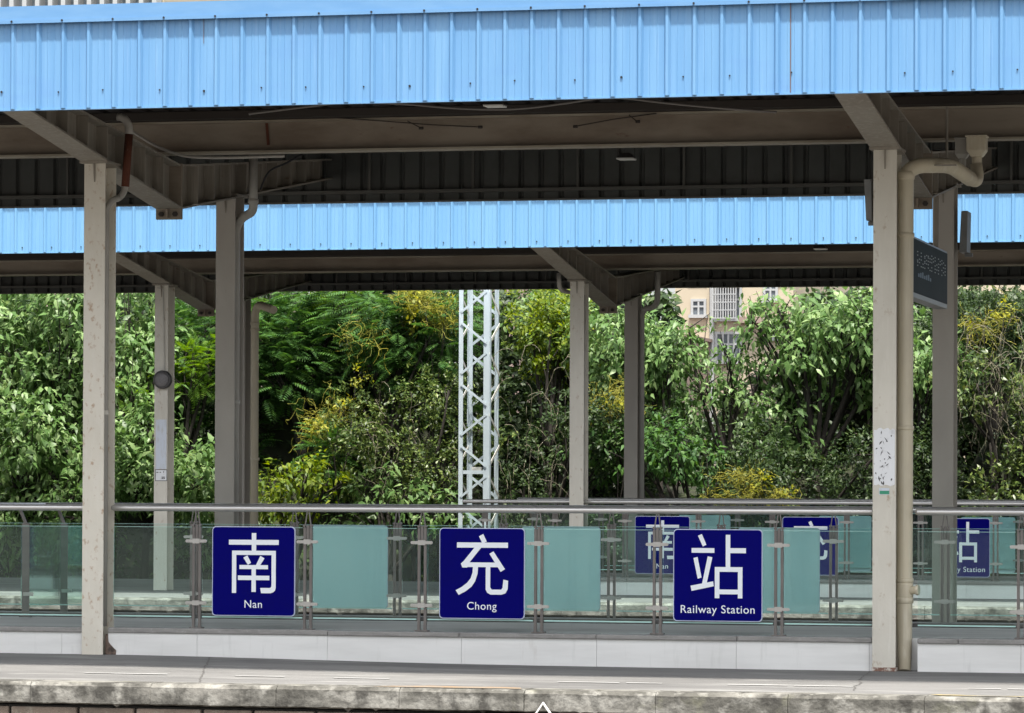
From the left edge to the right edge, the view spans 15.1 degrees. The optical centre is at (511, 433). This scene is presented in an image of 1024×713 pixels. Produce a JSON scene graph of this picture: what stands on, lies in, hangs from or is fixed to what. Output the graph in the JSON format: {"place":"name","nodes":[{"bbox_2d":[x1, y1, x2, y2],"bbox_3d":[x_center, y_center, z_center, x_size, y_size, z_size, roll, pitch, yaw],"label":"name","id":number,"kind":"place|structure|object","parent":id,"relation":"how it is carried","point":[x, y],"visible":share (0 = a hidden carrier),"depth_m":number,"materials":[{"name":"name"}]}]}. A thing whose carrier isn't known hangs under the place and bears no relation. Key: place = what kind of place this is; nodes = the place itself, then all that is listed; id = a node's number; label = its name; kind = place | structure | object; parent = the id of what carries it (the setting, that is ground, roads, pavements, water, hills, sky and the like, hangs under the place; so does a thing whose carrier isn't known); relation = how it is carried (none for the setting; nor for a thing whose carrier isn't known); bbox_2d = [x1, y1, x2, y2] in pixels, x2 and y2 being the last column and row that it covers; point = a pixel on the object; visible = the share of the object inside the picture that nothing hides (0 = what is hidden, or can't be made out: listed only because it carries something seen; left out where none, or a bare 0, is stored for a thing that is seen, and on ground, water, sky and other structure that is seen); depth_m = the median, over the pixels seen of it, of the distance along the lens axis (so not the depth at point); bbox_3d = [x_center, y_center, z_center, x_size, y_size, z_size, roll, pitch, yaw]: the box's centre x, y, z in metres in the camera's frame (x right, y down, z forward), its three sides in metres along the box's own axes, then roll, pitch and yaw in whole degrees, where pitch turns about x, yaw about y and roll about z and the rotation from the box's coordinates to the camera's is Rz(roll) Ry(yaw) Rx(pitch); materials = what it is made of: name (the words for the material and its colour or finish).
{"place":"outdoors","nodes":[
{"label":"outdoors","id":0,"kind":"place"},
{"bbox_2d":[0,653,1023,695],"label":"platform floor","id":1,"kind":"structure","parent":0,"point":[41,666],"depth_m":32.85,"materials":[{"name":"concrete"}]},
{"bbox_2d":[0,625,81,653],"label":"wall","id":2,"kind":"structure","parent":1,"relation":"on","point":[45,639],"depth_m":35.63,"materials":[{"name":"white tile"}]},
{"bbox_2d":[0,504,81,615],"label":"glass railing","id":3,"kind":"object","parent":2,"relation":"on","point":[57,507],"visible":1,"depth_m":35.73,"materials":[{"name":"silver metal"}]},
{"bbox_2d":[80,160,120,654],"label":"steel column","id":4,"kind":"structure","parent":1,"relation":"on","point":[99,184],"depth_m":35.48,"materials":[{"name":"metal"}]},
{"bbox_2d":[103,113,132,625],"bbox_3d":[-3.648,-0.603,35.693,0.158,4.748,0.312,0,-1,30],"label":"rusty drainpipe","id":5,"kind":"object","parent":4,"relation":"attached to","point":[127,155],"visible":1,"depth_m":35.60,"materials":[{"name":"grey metal"}]},
{"bbox_2d":[214,193,248,526],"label":"steel column","id":6,"kind":"structure","parent":1,"relation":"on","point":[229,212],"depth_m":39.22,"materials":[{"name":"metal"}]},
{"bbox_2d":[234,155,258,525],"bbox_3d":[-2.697,-0.340,39.171,0.154,4.934,0.516,1,-1,-29],"label":"drainpipe","id":7,"kind":"object","parent":1,"relation":"on","point":[249,213],"visible":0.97,"depth_m":39.30,"materials":[{"name":"grey plastic"}]},
{"bbox_2d":[108,627,871,670],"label":"wall","id":8,"kind":"structure","parent":1,"relation":"on","point":[847,653],"depth_m":34.56,"materials":[{"name":"white tile"}]},
{"bbox_2d":[111,505,872,635],"bbox_3d":[-0.255,1.216,34.744,7.066,1.129,0.080,0,-1,14],"label":"glass railing","id":9,"kind":"object","parent":8,"relation":"on","point":[308,535],"visible":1,"depth_m":34.73,"materials":[{"name":"silver metal"}]},
{"bbox_2d":[212,526,295,615],"bbox_3d":[-2.352,1.250,35.215,0.790,0.815,0.024,0,-1,14],"label":"station name sign","id":10,"kind":"object","parent":9,"relation":"attached to","point":[253,570],"visible":1,"depth_m":35.20,"materials":[{"name":"blue"}]},
{"bbox_2d":[439,528,524,618],"bbox_3d":[-0.269,1.252,34.700,0.790,0.815,0.024,0,-1,14],"label":"station name sign","id":11,"kind":"object","parent":9,"relation":"attached to","point":[481,573],"visible":1,"depth_m":34.69,"materials":[{"name":"blue"}]},
{"bbox_2d":[673,529,762,621],"bbox_3d":[1.819,1.250,34.183,0.800,0.815,0.024,0,-1,14],"label":"station name sign","id":12,"kind":"object","parent":9,"relation":"attached to","point":[717,574],"visible":1,"depth_m":34.17,"materials":[{"name":"blue"}]},
{"bbox_2d":[0,616,1022,669],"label":"platform plinth","id":13,"kind":"structure","parent":1,"relation":"on","point":[689,629],"depth_m":36.28,"materials":[{"name":"concrete"}]},
{"bbox_2d":[0,503,81,616],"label":"return railing","id":14,"kind":"object","parent":13,"relation":"on","point":[51,564],"visible":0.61,"depth_m":38.97,"materials":[{"name":"glass"}]},
{"bbox_2d":[0,611,1022,628],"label":"wall","id":15,"kind":"structure","parent":1,"relation":"on","point":[915,624],"depth_m":37.60,"materials":[{"name":"concrete"}]},
{"bbox_2d":[0,502,1023,622],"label":"glass railing","id":16,"kind":"object","parent":15,"relation":"on","point":[611,535],"visible":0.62,"depth_m":37.55,"materials":[{"name":"silver metal"}]},
{"bbox_2d":[313,525,387,607],"bbox_3d":[-1.606,1.310,38.230,0.790,0.815,0.024,0,-1,14],"label":"blank panel","id":17,"kind":"object","parent":16,"relation":"attached to","point":[350,565],"visible":0.96,"depth_m":38.21,"materials":[{"name":"blue"}]},
{"bbox_2d":[522,526,600,609],"bbox_3d":[0.477,1.312,37.714,0.790,0.815,0.024,0,-1,14],"label":"blank panel","id":18,"kind":"object","parent":16,"relation":"attached to","point":[572,569],"visible":0.96,"depth_m":37.69,"materials":[{"name":"blue"}]},
{"bbox_2d":[739,528,819,612],"bbox_3d":[2.565,1.310,37.198,0.800,0.815,0.024,0,-1,14],"label":"blank panel","id":19,"kind":"object","parent":16,"relation":"attached to","point":[802,573],"visible":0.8,"depth_m":37.15,"materials":[{"name":"blue"}]},
{"bbox_2d":[869,146,905,671],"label":"steel column","id":20,"kind":"structure","parent":1,"relation":"on","point":[887,164],"depth_m":33.72,"materials":[{"name":"metal"}]},
{"bbox_2d":[0,0,1023,219],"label":"platform canopy","id":21,"kind":"object","parent":20,"relation":"on","point":[840,87],"visible":0.94,"depth_m":32.33,"materials":[{"name":"blue"}]},
{"bbox_2d":[133,131,284,158],"bbox_3d":[-2.927,-2.785,37.138,1.554,0.301,0.028,0,-1,14],"label":"cable","id":22,"kind":"object","parent":21,"relation":"hanging from","point":[203,157],"visible":0.95,"depth_m":37.13,"materials":[{"name":"grey plastic"}]},
{"bbox_2d":[249,98,776,114],"bbox_3d":[-0.031,-2.745,32.608,4.586,0.176,0.020,0,-1,14],"label":"cable","id":23,"kind":"object","parent":21,"relation":"hanging from","point":[547,105],"visible":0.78,"depth_m":32.55,"materials":[{"name":"grey plastic"}]},
{"bbox_2d":[913,153,946,308],"bbox_3d":[3.800,-1.957,35.795,0.126,1.482,2.650,0,-1,14],"label":"hanging board","id":24,"kind":"object","parent":21,"relation":"hanging from","point":[930,277],"visible":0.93,"depth_m":36.02,"materials":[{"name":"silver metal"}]},
{"bbox_2d":[874,428,894,485],"bbox_3d":[3.244,0.200,33.705,0.186,0.510,0.005,0,-1,14],"label":"torn notice","id":25,"kind":"object","parent":20,"relation":"attached to","point":[884,456],"visible":1,"depth_m":33.70,"materials":[{"name":"white paper"}]},
{"bbox_2d":[896,106,988,670],"bbox_3d":[3.899,-0.452,34.453,0.563,5.108,1.619,0,-1,23],"label":"thick drainpipe","id":26,"kind":"object","parent":1,"relation":"on","point":[975,147],"visible":1,"depth_m":33.88,"materials":[{"name":"beige plastic"}]},
{"bbox_2d":[932,182,961,621],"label":"steel column","id":27,"kind":"structure","parent":1,"relation":"on","point":[944,405],"depth_m":37.46,"materials":[{"name":"metal"}]},
{"bbox_2d":[959,211,972,256],"bbox_3d":[4.422,-1.942,37.614,0.112,0.437,0.280,0,-1,14],"label":"column box","id":28,"kind":"object","parent":27,"relation":"attached to","point":[965,237],"visible":1,"depth_m":37.49,"materials":[{"name":"grey metal"}]},
{"bbox_2d":[917,638,1023,672],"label":"wall","id":29,"kind":"structure","parent":1,"relation":"on","point":[990,655],"depth_m":33.57,"materials":[{"name":"white tile"}]},
{"bbox_2d":[915,509,1023,638],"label":"glass railing","id":30,"kind":"object","parent":29,"relation":"on","point":[1019,546],"visible":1,"depth_m":33.61,"materials":[{"name":"silver metal"}]},
{"bbox_2d":[0,368,1023,581],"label":"bank","id":31,"kind":"structure","parent":0,"point":[278,448],"depth_m":68.11,"materials":[{"name":"plant"}]},
{"bbox_2d":[0,293,132,577],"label":"broadleaf tree","id":32,"kind":"object","parent":31,"relation":"on","point":[32,437],"visible":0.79,"depth_m":67.06,"materials":[{"name":"green plant"}]},
{"bbox_2d":[0,293,154,492],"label":"dense tree","id":33,"kind":"object","parent":31,"relation":"on","point":[73,430],"visible":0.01,"depth_m":70.40,"materials":[{"name":"green plant"}]},
{"bbox_2d":[55,293,271,578],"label":"broadleaf tree","id":34,"kind":"object","parent":31,"relation":"on","point":[133,368],"visible":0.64,"depth_m":66.29,"materials":[{"name":"green plant"}]},
{"bbox_2d":[115,329,214,562],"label":"feathery shrub","id":35,"kind":"object","parent":31,"relation":"on","point":[199,391],"visible":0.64,"depth_m":67.33,"materials":[{"name":"green plant"}]},
{"bbox_2d":[122,299,286,515],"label":"feathery tree","id":36,"kind":"object","parent":31,"relation":"on","point":[189,317],"visible":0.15,"depth_m":68.63,"materials":[{"name":"green plant"}]},
{"bbox_2d":[121,291,351,461],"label":"dense tree","id":37,"kind":"object","parent":31,"relation":"on","point":[208,406],"visible":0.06,"depth_m":69.95,"materials":[{"name":"green plant"}]},
{"bbox_2d":[199,291,405,493],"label":"feathery tree","id":38,"kind":"object","parent":31,"relation":"on","point":[287,356],"visible":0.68,"depth_m":68.09,"materials":[{"name":"green plant"}]},
{"bbox_2d":[258,446,354,579],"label":"leafy shrub","id":39,"kind":"object","parent":31,"relation":"on","point":[307,483],"visible":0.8,"depth_m":65.36,"materials":[{"name":"green plant"}]},
{"bbox_2d":[304,362,373,524],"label":"yellow shrub","id":40,"kind":"object","parent":31,"relation":"on","point":[322,421],"visible":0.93,"depth_m":66.30,"materials":[{"name":"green plant"}]},
{"bbox_2d":[206,291,482,443],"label":"dense tree","id":41,"kind":"object","parent":31,"relation":"on","point":[354,373],"visible":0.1,"depth_m":69.78,"materials":[{"name":"green plant"}]},
{"bbox_2d":[299,291,412,422],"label":"feathery tree","id":42,"kind":"object","parent":31,"relation":"on","point":[371,375],"visible":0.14,"depth_m":68.88,"materials":[{"name":"green plant"}]},
{"bbox_2d":[290,290,500,522],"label":"feathery tree","id":43,"kind":"object","parent":31,"relation":"on","point":[392,361],"visible":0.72,"depth_m":66.95,"materials":[{"name":"green plant"}]},
{"bbox_2d":[325,309,400,374],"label":"dodder vine","id":44,"kind":"object","parent":43,"relation":"attached to","point":[344,334],"visible":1,"depth_m":66.68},
{"bbox_2d":[373,290,465,342],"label":"dodder vine","id":45,"kind":"object","parent":43,"relation":"attached to","point":[426,300],"visible":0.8,"depth_m":66.57,"materials":[{"name":"plant"}]},
{"bbox_2d":[311,358,517,581],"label":"creeper shrub","id":46,"kind":"object","parent":31,"relation":"on","point":[365,427],"visible":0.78,"depth_m":65.83,"materials":[{"name":"green plant"}]},
{"bbox_2d":[285,380,378,470],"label":"dodder vine","id":47,"kind":"object","parent":46,"relation":"attached to","point":[325,417],"visible":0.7,"depth_m":67.17,"materials":[{"name":"plant"}]},
{"bbox_2d":[328,383,457,543],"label":"dry vine","id":48,"kind":"object","parent":46,"relation":"hanging from","point":[385,455],"visible":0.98,"depth_m":65.50,"materials":[{"name":"brown"}]},
{"bbox_2d":[397,291,457,581],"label":"tree","id":49,"kind":"object","parent":31,"relation":"on","point":[412,331],"visible":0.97,"depth_m":66.54,"materials":[{"name":"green plant"}]},
{"bbox_2d":[344,289,558,496],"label":"dense tree","id":50,"kind":"object","parent":31,"relation":"on","point":[505,414],"visible":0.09,"depth_m":69.43,"materials":[{"name":"green plant"}]},
{"bbox_2d":[458,290,499,527],"bbox_3d":[-0.552,-1.426,65.046,0.558,10.100,1.096,0,-1,9],"label":"lattice mast","id":51,"kind":"object","parent":31,"relation":"on","point":[486,401],"visible":0.38,"depth_m":64.61,"materials":[{"name":"metal"}]},
{"bbox_2d":[479,345,569,523],"bbox_3d":[0.137,0.191,64.963,2.002,3.366,1.164,0,-1,23],"label":"dry vine","id":52,"kind":"object","parent":51,"relation":"hanging from","point":[533,435],"visible":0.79,"depth_m":64.85,"materials":[{"name":"brown"}]},
{"bbox_2d":[0,380,1023,581],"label":"undergrowth","id":53,"kind":"object","parent":31,"relation":"on","point":[122,574],"visible":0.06,"depth_m":67.48,"materials":[{"name":"green plant"}]},
{"bbox_2d":[1,285,1023,492],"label":"wooded slope","id":54,"kind":"structure","parent":31,"relation":"on","point":[670,303],"depth_m":70.45,"materials":[{"name":"green plant"}]},
{"bbox_2d":[492,289,603,518],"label":"leafy tree","id":55,"kind":"object","parent":31,"relation":"on","point":[539,357],"visible":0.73,"depth_m":66.91,"materials":[{"name":"green plant"}]},
{"bbox_2d":[452,381,678,571],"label":"creeper shrub","id":56,"kind":"object","parent":31,"relation":"on","point":[561,417],"visible":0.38,"depth_m":65.46,"materials":[{"name":"green plant"}]},
{"bbox_2d":[499,289,668,497],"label":"broadleaf tree","id":57,"kind":"object","parent":31,"relation":"on","point":[564,463],"visible":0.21,"depth_m":67.45,"materials":[{"name":"green plant"}]},
{"bbox_2d":[464,289,730,505],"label":"dense tree","id":58,"kind":"object","parent":31,"relation":"on","point":[596,492],"visible":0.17,"depth_m":68.61,"materials":[{"name":"green plant"}]},
{"bbox_2d":[554,295,728,515],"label":"broadleaf tree","id":59,"kind":"object","parent":31,"relation":"on","point":[660,357],"visible":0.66,"depth_m":66.03,"materials":[{"name":"green plant"}]},
{"bbox_2d":[557,405,766,526],"bbox_3d":[2.545,1.531,64.884,2.809,4.103,2.761,1,-1,-34],"label":"leafy shrub","id":60,"kind":"object","parent":31,"relation":"on","point":[656,468],"visible":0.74,"depth_m":64.45,"materials":[{"name":"green plant"}]},
{"bbox_2d":[658,293,807,504],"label":"leafy tree","id":61,"kind":"object","parent":31,"relation":"on","point":[746,406],"visible":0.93,"depth_m":66.00,"materials":[{"name":"green plant"}]},
{"bbox_2d":[649,414,931,543],"bbox_3d":[4.668,1.421,64.706,5.176,3.533,2.800,0,-1,14],"label":"creeper shrub","id":62,"kind":"object","parent":31,"relation":"on","point":[853,491],"visible":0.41,"depth_m":64.40,"materials":[{"name":"green plant"}]},
{"bbox_2d":[697,457,801,516],"bbox_3d":[3.935,0.881,64.022,1.889,1.000,1.184,0,-1,14],"label":"dodder vine","id":63,"kind":"object","parent":62,"relation":"attached to","point":[740,478],"visible":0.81,"depth_m":63.90,"materials":[{"name":"plant"}]},
{"bbox_2d":[710,286,932,515],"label":"broadleaf tree","id":64,"kind":"object","parent":31,"relation":"on","point":[815,360],"visible":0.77,"depth_m":65.47,"materials":[{"name":"green plant"}]},
{"bbox_2d":[751,286,982,487],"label":"dense tree","id":65,"kind":"object","parent":31,"relation":"on","point":[865,421],"visible":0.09,"depth_m":68.03,"materials":[{"name":"green plant"}]},
{"bbox_2d":[867,413,982,575],"bbox_3d":[6.911,1.397,64.652,1.818,3.462,2.396,0,-1,14],"label":"creeper shrub","id":66,"kind":"object","parent":31,"relation":"on","point":[924,493],"visible":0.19,"depth_m":64.35,"materials":[{"name":"green plant"}]},
{"bbox_2d":[831,285,1023,486],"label":"dense tree","id":67,"kind":"object","parent":31,"relation":"on","point":[970,436],"visible":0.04,"depth_m":67.78,"materials":[{"name":"green plant"}]},
{"bbox_2d":[913,330,983,574],"bbox_3d":[6.849,0.432,64.909,1.841,4.609,2.555,0,-1,-11],"label":"leafy tree","id":68,"kind":"object","parent":31,"relation":"on","point":[924,367],"visible":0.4,"depth_m":64.52,"materials":[{"name":"green plant"}]},
{"bbox_2d":[913,285,1023,506],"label":"creeper tree","id":69,"kind":"object","parent":31,"relation":"on","point":[992,297],"visible":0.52,"depth_m":64.98,"materials":[{"name":"green plant"}]},
{"bbox_2d":[958,285,1022,357],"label":"dodder vine","id":70,"kind":"object","parent":69,"relation":"attached to","point":[988,331],"visible":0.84,"depth_m":64.46,"materials":[{"name":"plant"}]},
{"bbox_2d":[923,339,1023,575],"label":"leafy tree","id":71,"kind":"object","parent":31,"relation":"on","point":[1014,491],"visible":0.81,"depth_m":63.10,"materials":[{"name":"green plant"}]},
{"bbox_2d":[957,308,1023,494],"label":"dry vine","id":72,"kind":"object","parent":71,"relation":"hanging from","point":[1004,421],"visible":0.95,"depth_m":63.05,"materials":[{"name":"brown"}]},
{"bbox_2d":[0,577,1023,614],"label":"platform floor","id":73,"kind":"structure","parent":0,"point":[122,587],"depth_m":54.53,"materials":[{"name":"concrete"}]},
{"bbox_2d":[152,284,177,589],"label":"steel column","id":74,"kind":"structure","parent":73,"relation":"on","point":[163,520],"depth_m":56.36,"materials":[{"name":"metal"}]},
{"bbox_2d":[156,419,166,468],"bbox_3d":[-5.110,0.151,56.328,0.164,0.727,0.002,0,-1,14],"label":"paste mark","id":75,"kind":"object","parent":74,"relation":"attached to","point":[161,432],"visible":1,"depth_m":56.33,"materials":[{"name":"paper"}]},
{"bbox_2d":[0,194,1023,316],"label":"platform canopy","id":76,"kind":"object","parent":74,"relation":"on","point":[617,252],"visible":0.7,"depth_m":53.54,"materials":[{"name":"blue"}]},
{"bbox_2d":[243,296,253,525],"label":"steel column","id":77,"kind":"structure","parent":73,"relation":"on","point":[246,404],"depth_m":60.14,"materials":[{"name":"metal"}]},
{"bbox_2d":[250,301,276,525],"bbox_3d":[-3.819,0.141,59.389,0.148,4.370,0.853,1,-1,-26],"label":"drainpipe","id":78,"kind":"object","parent":73,"relation":"on","point":[254,329],"visible":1,"depth_m":59.66,"materials":[{"name":"beige plastic"}]},
{"bbox_2d":[567,280,591,525],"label":"steel column","id":79,"kind":"structure","parent":73,"relation":"on","point":[579,289],"depth_m":54.85,"materials":[{"name":"metal"}]},
{"bbox_2d":[624,293,644,572],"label":"steel column","id":80,"kind":"structure","parent":73,"relation":"on","point":[633,308],"depth_m":58.39,"materials":[{"name":"metal"}]},
{"bbox_2d":[638,271,660,515],"bbox_3d":[2.079,-0.052,58.146,0.137,4.766,0.840,0,-1,-17],"label":"drainpipe","id":81,"kind":"object","parent":73,"relation":"on","point":[657,293],"visible":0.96,"depth_m":58.46,"materials":[{"name":"grey plastic"}]},
{"bbox_2d":[525,578,1023,619],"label":"wall","id":82,"kind":"structure","parent":73,"relation":"on","point":[863,589],"depth_m":53.87,"materials":[{"name":"white concrete"}]},
{"bbox_2d":[462,499,1023,580],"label":"glass railing","id":83,"kind":"object","parent":82,"relation":"on","point":[847,519],"visible":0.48,"depth_m":54.29,"materials":[{"name":"silver metal"}]},
{"bbox_2d":[635,516,689,573],"bbox_3d":[2.123,1.568,54.626,0.790,0.815,0.024,0,-1,14],"label":"station name sign","id":84,"kind":"object","parent":83,"relation":"attached to","point":[644,526],"visible":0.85,"depth_m":54.65,"materials":[{"name":"blue"}]},
{"bbox_2d":[782,517,837,574],"bbox_3d":[4.174,1.569,54.119,0.790,0.815,0.024,0,-1,14],"label":"station name sign","id":85,"kind":"object","parent":83,"relation":"attached to","point":[821,524],"visible":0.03,"depth_m":54.07,"materials":[{"name":"blue"}]},
{"bbox_2d":[957,518,989,576],"bbox_3d":[6.224,1.577,53.611,0.800,0.815,0.024,0,-1,14],"label":"station name sign","id":86,"kind":"object","parent":83,"relation":"attached to","point":[973,547],"visible":0.51,"depth_m":53.56,"materials":[{"name":"blue"}]},
{"bbox_2d":[601,573,1023,580],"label":"wall","id":87,"kind":"structure","parent":73,"relation":"on","point":[853,577],"depth_m":56.90,"materials":[{"name":"concrete"}]},
{"bbox_2d":[517,498,1023,576],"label":"glass railing","id":88,"kind":"object","parent":87,"relation":"on","point":[601,517],"visible":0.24,"depth_m":57.46,"materials":[{"name":"silver metal"}]},
{"bbox_2d":[679,515,730,528],"bbox_3d":[2.865,1.616,57.621,0.790,0.815,0.024,0,-1,14],"label":"blank panel","id":89,"kind":"object","parent":88,"relation":"attached to","point":[711,521],"visible":0.03,"depth_m":57.59,"materials":[{"name":"blue"}]},
{"bbox_2d":[819,516,871,570],"bbox_3d":[4.915,1.617,57.114,0.790,0.815,0.024,0,-1,14],"label":"blank panel","id":90,"kind":"object","parent":88,"relation":"attached to","point":[860,556],"visible":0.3,"depth_m":57.06,"materials":[{"name":"blue"}]},
{"bbox_2d":[962,517,1014,572],"bbox_3d":[6.965,1.625,56.607,0.800,0.815,0.024,0,-1,14],"label":"blank panel","id":91,"kind":"object","parent":88,"relation":"attached to","point":[1006,551],"visible":0.27,"depth_m":56.54,"materials":[{"name":"blue"}]},
{"label":"ground","id":92,"kind":"structure","parent":0,"visible":0},
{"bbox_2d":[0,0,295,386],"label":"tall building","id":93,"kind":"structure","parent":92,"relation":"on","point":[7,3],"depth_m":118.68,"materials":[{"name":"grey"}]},
{"bbox_2d":[0,706,381,712],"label":"platform wall","id":94,"kind":"structure","parent":92,"relation":"on","point":[30,709],"depth_m":31.72,"materials":[{"name":"concrete"}]},
{"bbox_2d":[0,703,547,712],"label":"platform wall mortar","id":95,"kind":"object","parent":94,"relation":"attached to","point":[254,709],"visible":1,"depth_m":31.55,"materials":[{"name":"grey"}]},
{"bbox_2d":[0,679,1023,712],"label":"platform edge","id":96,"kind":"object","parent":94,"relation":"on","point":[348,698],"visible":1,"depth_m":30.95,"materials":[{"name":"concrete"}]},
{"bbox_2d":[320,459,481,580],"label":"leafy shrub","id":97,"kind":"object","parent":92,"relation":"on","point":[390,496],"visible":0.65,"depth_m":65.19,"materials":[{"name":"green plant"}]},
{"bbox_2d":[675,286,868,464],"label":"apartment building","id":98,"kind":"structure","parent":92,"relation":"on","point":[721,304],"depth_m":105.70,"materials":[{"name":"beige"}]},
{"bbox_2d":[714,288,741,320],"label":"window","id":99,"kind":"structure","parent":98,"relation":"in","point":[738,290],"depth_m":105.70,"materials":[{"name":"grey"}]},
{"bbox_2d":[714,332,743,363],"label":"window","id":100,"kind":"structure","parent":98,"relation":"in","point":[727,337],"depth_m":105.70,"materials":[{"name":"grey"}]},
{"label":"platform wall","id":101,"kind":"structure","parent":92,"relation":"on","visible":0},
{"bbox_2d":[0,609,1016,622],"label":"platform wall mortar","id":102,"kind":"object","parent":101,"relation":"attached to","point":[530,616],"depth_m":51.05,"materials":[{"name":"grey"}]},
{"bbox_2d":[0,595,1023,622],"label":"platform edge","id":103,"kind":"object","parent":101,"relation":"on","point":[824,608],"visible":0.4,"depth_m":50.83,"materials":[{"name":"concrete"}]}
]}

